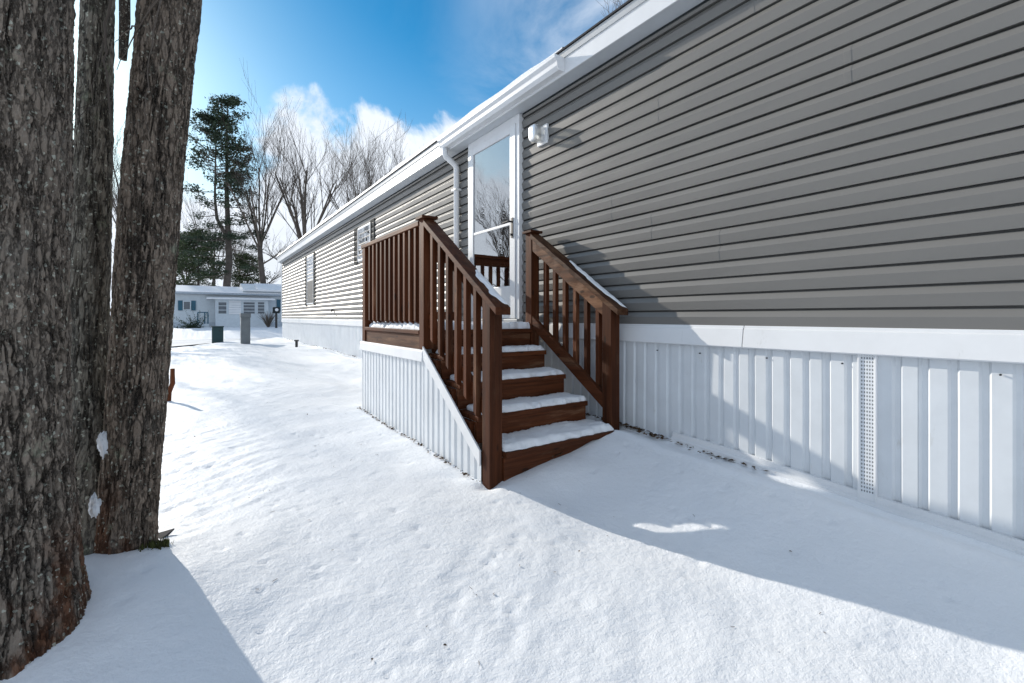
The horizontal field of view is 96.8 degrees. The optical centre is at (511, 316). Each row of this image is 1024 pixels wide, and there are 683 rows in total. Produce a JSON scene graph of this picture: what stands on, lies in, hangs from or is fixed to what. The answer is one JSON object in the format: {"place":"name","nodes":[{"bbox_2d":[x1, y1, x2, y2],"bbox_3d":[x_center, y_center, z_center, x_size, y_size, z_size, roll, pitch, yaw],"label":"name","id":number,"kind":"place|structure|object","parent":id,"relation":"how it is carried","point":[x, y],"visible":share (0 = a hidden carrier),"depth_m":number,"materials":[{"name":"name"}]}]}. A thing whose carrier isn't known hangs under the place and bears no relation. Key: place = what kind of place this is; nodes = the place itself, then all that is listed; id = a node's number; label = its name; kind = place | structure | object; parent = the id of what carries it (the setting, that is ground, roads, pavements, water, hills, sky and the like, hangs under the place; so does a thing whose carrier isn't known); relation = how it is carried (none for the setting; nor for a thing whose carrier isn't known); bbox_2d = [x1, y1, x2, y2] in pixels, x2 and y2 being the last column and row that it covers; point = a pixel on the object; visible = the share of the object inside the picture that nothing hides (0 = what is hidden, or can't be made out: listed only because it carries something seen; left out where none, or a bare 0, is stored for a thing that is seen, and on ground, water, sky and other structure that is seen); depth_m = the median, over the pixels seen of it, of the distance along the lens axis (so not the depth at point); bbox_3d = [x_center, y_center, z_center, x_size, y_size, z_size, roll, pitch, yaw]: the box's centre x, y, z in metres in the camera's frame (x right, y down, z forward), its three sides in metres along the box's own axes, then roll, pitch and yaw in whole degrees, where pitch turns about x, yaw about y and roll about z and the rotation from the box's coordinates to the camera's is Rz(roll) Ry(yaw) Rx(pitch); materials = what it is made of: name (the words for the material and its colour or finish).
{"place":"outdoors","nodes":[
{"label":"outdoors","id":0,"kind":"place"},
{"bbox_2d":[172,337,274,345],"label":"road","id":1,"kind":"structure","parent":0,"point":[187,342],"depth_m":20.33,"materials":[{"name":"white snow"}]},
{"bbox_2d":[73,0,627,314],"label":"sky","id":2,"kind":"structure","parent":0,"point":[434,61],"materials":[{"name":"blue"}]},
{"bbox_2d":[278,47,562,255],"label":"roof snow","id":3,"kind":"structure","parent":0,"point":[478,107],"depth_m":5.72,"materials":[{"name":"white snow"}]},
{"bbox_2d":[0,326,1023,682],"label":"snowy ground","id":4,"kind":"structure","parent":0,"point":[314,538],"depth_m":1.80,"materials":[{"name":"white snow"}]},
{"bbox_2d":[0,0,201,679],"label":"multi stem tree","id":5,"kind":"object","parent":4,"relation":"on","point":[81,368],"visible":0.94,"depth_m":1.76,"materials":[{"name":"brown plant"}]},
{"bbox_2d":[88,492,101,517],"bbox_3d":[-1.578,0.714,1.721,0.038,0.103,0.042,0,0,-35],"label":"snow clump","id":6,"kind":"object","parent":5,"relation":"attached to","point":[94,504],"visible":1,"depth_m":1.71,"materials":[{"name":"white snow"}]},
{"bbox_2d":[96,431,107,458],"bbox_3d":[-1.583,0.496,1.764,0.042,0.112,0.048,0,0,-35],"label":"snow clump","id":7,"kind":"object","parent":5,"relation":"attached to","point":[102,443],"visible":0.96,"depth_m":1.75,"materials":[{"name":"white snow"}]},
{"bbox_2d":[112,127,123,228],"bbox_3d":[-24.474,-5.484,25.231,5.617,13.696,6.880,0,0,18],"label":"bare tree","id":8,"kind":"object","parent":4,"relation":"on","point":[114,175],"visible":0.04,"depth_m":27.21,"materials":[{"name":"brown plant"}]},
{"bbox_2d":[74,113,194,252],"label":"bare tree","id":9,"kind":"object","parent":4,"relation":"on","point":[114,179],"visible":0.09,"depth_m":49.31,"materials":[{"name":"brown plant"}]},
{"bbox_2d":[138,536,173,551],"bbox_3d":[-1.444,0.919,1.849,0.117,0.053,0.120,0,0,-35],"label":"moss","id":10,"kind":"object","parent":4,"relation":"on","point":[158,543],"visible":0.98,"depth_m":1.84,"materials":[{"name":"green plant"}]},
{"bbox_2d":[158,528,173,538],"bbox_3d":[-1.503,0.951,1.970,0.063,0.026,0.077,0,0,-35],"label":"bark shard","id":11,"kind":"object","parent":4,"relation":"on","point":[166,533],"visible":0.64,"depth_m":1.98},
{"bbox_2d":[167,368,174,400],"bbox_3d":[-3.904,0.815,5.195,0.094,0.452,0.054,0,0,-35],"label":"wooden stake","id":12,"kind":"object","parent":4,"relation":"on","point":[172,380],"visible":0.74,"depth_m":5.19,"materials":[{"name":"brown wood"}]},
{"bbox_2d":[173,308,208,328],"bbox_3d":[-20.348,0.120,28.507,2.379,1.576,1.010,0,0,-35],"label":"juniper bush","id":13,"kind":"object","parent":4,"relation":"on","point":[193,323],"visible":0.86,"depth_m":28.57,"materials":[{"name":"green plant"}]},
{"bbox_2d":[176,233,210,285],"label":"evergreen tree","id":14,"kind":"object","parent":4,"relation":"on","point":[179,272],"visible":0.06,"depth_m":48.61,"materials":[{"name":"green plant"}]},
{"bbox_2d":[179,217,209,283],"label":"bare tree","id":15,"kind":"object","parent":4,"relation":"on","point":[188,260],"visible":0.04,"depth_m":69.73,"materials":[{"name":"brown plant"}]},
{"bbox_2d":[196,312,208,327],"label":"porch steps","id":16,"kind":"structure","parent":4,"relation":"on","point":[205,324],"depth_m":29.87,"materials":[{"name":"grey"}]},
{"bbox_2d":[176,228,240,286],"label":"evergreen tree","id":17,"kind":"object","parent":4,"relation":"on","point":[185,244],"visible":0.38,"depth_m":43.40,"materials":[{"name":"green plant"}]},
{"bbox_2d":[181,174,252,285],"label":"tree","id":18,"kind":"object","parent":4,"relation":"on","point":[223,254],"visible":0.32,"depth_m":63.52,"materials":[{"name":"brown plant"}]},
{"bbox_2d":[211,326,223,342],"bbox_3d":[-10.355,0.685,16.002,0.380,0.730,0.275,0,0,-35],"label":"utility box","id":19,"kind":"object","parent":4,"relation":"on","point":[217,334],"visible":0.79,"depth_m":15.91,"materials":[{"name":"green paint"}]},
{"bbox_2d":[179,93,269,286],"bbox_3d":[-25.041,-9.499,39.835,7.343,21.317,6.846,0,0,38],"label":"pine tree","id":20,"kind":"object","parent":4,"relation":"on","point":[214,133],"visible":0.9,"depth_m":39.12,"materials":[{"name":"green plant"}]},
{"bbox_2d":[173,284,281,327],"bbox_3d":[-18.941,-0.872,34.918,12.512,3.345,6.050,0,0,-35],"label":"neighbour home","id":21,"kind":"object","parent":4,"relation":"on","point":[225,309],"visible":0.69,"depth_m":31.54,"materials":[{"name":"white"}]},
{"bbox_2d":[178,300,195,310],"bbox_3d":[-22.057,-0.777,30.870,0.982,0.669,0.061,0,0,-35],"label":"window","id":22,"kind":"structure","parent":21,"relation":"in","point":[188,305],"depth_m":30.87,"materials":[{"name":"white"}]},
{"bbox_2d":[218,301,226,313],"bbox_3d":[-19.761,-0.617,31.047,0.554,0.868,0.049,0,0,-35],"label":"window","id":23,"kind":"structure","parent":21,"relation":"in","point":[222,306],"depth_m":31.05,"materials":[{"name":"white glass"}]},
{"bbox_2d":[175,285,280,293],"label":"roof snow","id":24,"kind":"structure","parent":21,"relation":"on","point":[192,288],"depth_m":32.29,"materials":[{"name":"white snow"}]},
{"bbox_2d":[229,301,240,313],"bbox_3d":[-19.158,-0.655,31.465,0.727,0.940,0.054,0,0,-35],"label":"louvre window","id":25,"kind":"structure","parent":21,"relation":"in","point":[231,303],"depth_m":31.46,"materials":[{"name":"white metal"}]},
{"bbox_2d":[243,301,255,313],"bbox_3d":[-18.462,-0.634,31.953,0.782,0.891,0.049,0,0,-35],"label":"window","id":26,"kind":"structure","parent":21,"relation":"in","point":[248,307],"depth_m":31.97,"materials":[{"name":"white glass"}]},
{"bbox_2d":[257,301,264,313],"bbox_3d":[-17.854,-0.644,32.377,0.502,0.906,0.049,0,0,-35],"label":"window","id":27,"kind":"structure","parent":21,"relation":"in","point":[260,305],"depth_m":32.36,"materials":[{"name":"white"}]},
{"bbox_2d":[254,283,280,290],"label":"roof snow","id":28,"kind":"structure","parent":21,"relation":"on","point":[274,287],"depth_m":34.36,"materials":[{"name":"white snow"}]},
{"bbox_2d":[240,313,250,343],"bbox_3d":[-8.557,0.421,14.598,0.290,1.082,0.275,0,0,-35],"label":"meter pedestal","id":29,"kind":"object","parent":4,"relation":"on","point":[245,328],"visible":0.85,"depth_m":14.50,"materials":[{"name":"grey paint"}]},
{"bbox_2d":[221,251,275,286],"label":"evergreen tree","id":30,"kind":"object","parent":4,"relation":"on","point":[252,279],"visible":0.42,"depth_m":45.57,"materials":[{"name":"green plant"}]},
{"bbox_2d":[219,225,278,286],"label":"bare tree","id":31,"kind":"object","parent":4,"relation":"on","point":[240,248],"visible":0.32,"depth_m":65.81,"materials":[{"name":"brown plant"}]},
{"bbox_2d":[192,58,314,283],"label":"bare tree","id":32,"kind":"object","parent":4,"relation":"on","point":[259,245],"visible":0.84,"depth_m":40.36,"materials":[{"name":"brown plant"}]},
{"bbox_2d":[258,311,279,326],"bbox_3d":[-17.085,0.161,31.807,1.436,1.262,1.428,0,0,15],"label":"bare shrub","id":33,"kind":"object","parent":4,"relation":"on","point":[269,319],"visible":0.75,"depth_m":31.70,"materials":[{"name":"brown plant"}]},
{"bbox_2d":[273,307,279,327],"bbox_3d":[-15.291,0.081,29.521,0.400,1.450,0.360,0,0,-35],"label":"mail post","id":34,"kind":"object","parent":4,"relation":"on","point":[276,310],"visible":0.93,"depth_m":29.49,"materials":[{"name":"black plastic"}]},
{"bbox_2d":[242,87,401,259],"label":"bare tree","id":35,"kind":"object","parent":4,"relation":"on","point":[303,201],"visible":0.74,"depth_m":41.94,"materials":[{"name":"brown plant"}]},
{"bbox_2d":[287,109,412,209],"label":"bare tree","id":36,"kind":"object","parent":4,"relation":"on","point":[348,198],"visible":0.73,"depth_m":43.14,"materials":[{"name":"brown plant"}]},
{"bbox_2d":[352,118,405,191],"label":"bare tree","id":37,"kind":"object","parent":4,"relation":"on","point":[371,174],"visible":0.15,"depth_m":44.09,"materials":[{"name":"brown plant"}]},
{"bbox_2d":[359,215,627,489],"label":"entry stairs","id":38,"kind":"structure","parent":4,"relation":"on","point":[406,383],"depth_m":3.47,"materials":[{"name":"brown wood"}]},
{"bbox_2d":[369,321,529,329],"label":"snow slab","id":39,"kind":"structure","parent":38,"relation":"on","point":[505,325],"depth_m":4.04,"materials":[{"name":"white snow"}]},
{"bbox_2d":[435,345,543,354],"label":"snow slab","id":40,"kind":"structure","parent":38,"relation":"on","point":[511,348],"depth_m":3.76,"materials":[{"name":"white snow"}]},
{"bbox_2d":[475,270,507,304],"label":"rail snow","id":41,"kind":"structure","parent":38,"relation":"on","point":[486,283],"depth_m":2.85,"materials":[{"name":"white snow"}]},
{"bbox_2d":[450,367,563,382],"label":"snow slab","id":42,"kind":"structure","parent":38,"relation":"on","point":[522,373],"depth_m":3.55,"materials":[{"name":"white snow"}]},
{"bbox_2d":[467,392,585,414],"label":"snow slab","id":43,"kind":"structure","parent":38,"relation":"on","point":[524,403],"depth_m":3.29,"materials":[{"name":"white snow"}]},
{"bbox_2d":[502,419,613,451],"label":"snow slab","id":44,"kind":"structure","parent":38,"relation":"on","point":[540,435],"depth_m":3.07,"materials":[{"name":"white snow"}]},
{"bbox_2d":[570,260,624,306],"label":"rail snow","id":45,"kind":"structure","parent":38,"relation":"on","point":[595,283],"depth_m":3.53,"materials":[{"name":"white snow"}]},
{"bbox_2d":[194,339,824,664],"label":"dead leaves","id":46,"kind":"object","parent":4,"relation":"on","point":[651,434],"visible":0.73,"depth_m":3.21,"materials":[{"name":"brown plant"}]},
{"bbox_2d":[597,0,626,15],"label":"bare tree","id":47,"kind":"object","parent":4,"relation":"on","point":[614,4],"depth_m":18.54,"materials":[{"name":"brown plant"}]},
{"bbox_2d":[276,0,1023,555],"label":"mobile home","id":48,"kind":"object","parent":4,"relation":"on","point":[788,234],"visible":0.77,"depth_m":2.54,"materials":[{"name":"plastic"}]},
{"bbox_2d":[305,252,315,305],"bbox_3d":[-5.696,-1.040,12.853,0.033,1.420,1.320,0,0,-35],"label":"window","id":49,"kind":"structure","parent":48,"relation":"in","point":[309,286],"depth_m":12.81,"materials":[{"name":"grey glass"}]},
{"bbox_2d":[354,218,375,264],"bbox_3d":[-2.846,-1.430,8.769,0.033,0.720,1.260,0,0,-35],"label":"window","id":50,"kind":"structure","parent":48,"relation":"in","point":[368,226],"depth_m":8.87,"materials":[{"name":"glass"}]},
{"bbox_2d":[468,113,523,321],"bbox_3d":[-0.232,-0.985,4.929,0.138,2.080,1.050,0,0,-35],"label":"door","id":51,"kind":"structure","parent":48,"relation":"in","point":[495,159],"depth_m":4.81,"materials":[{"name":"glass"}]}
]}

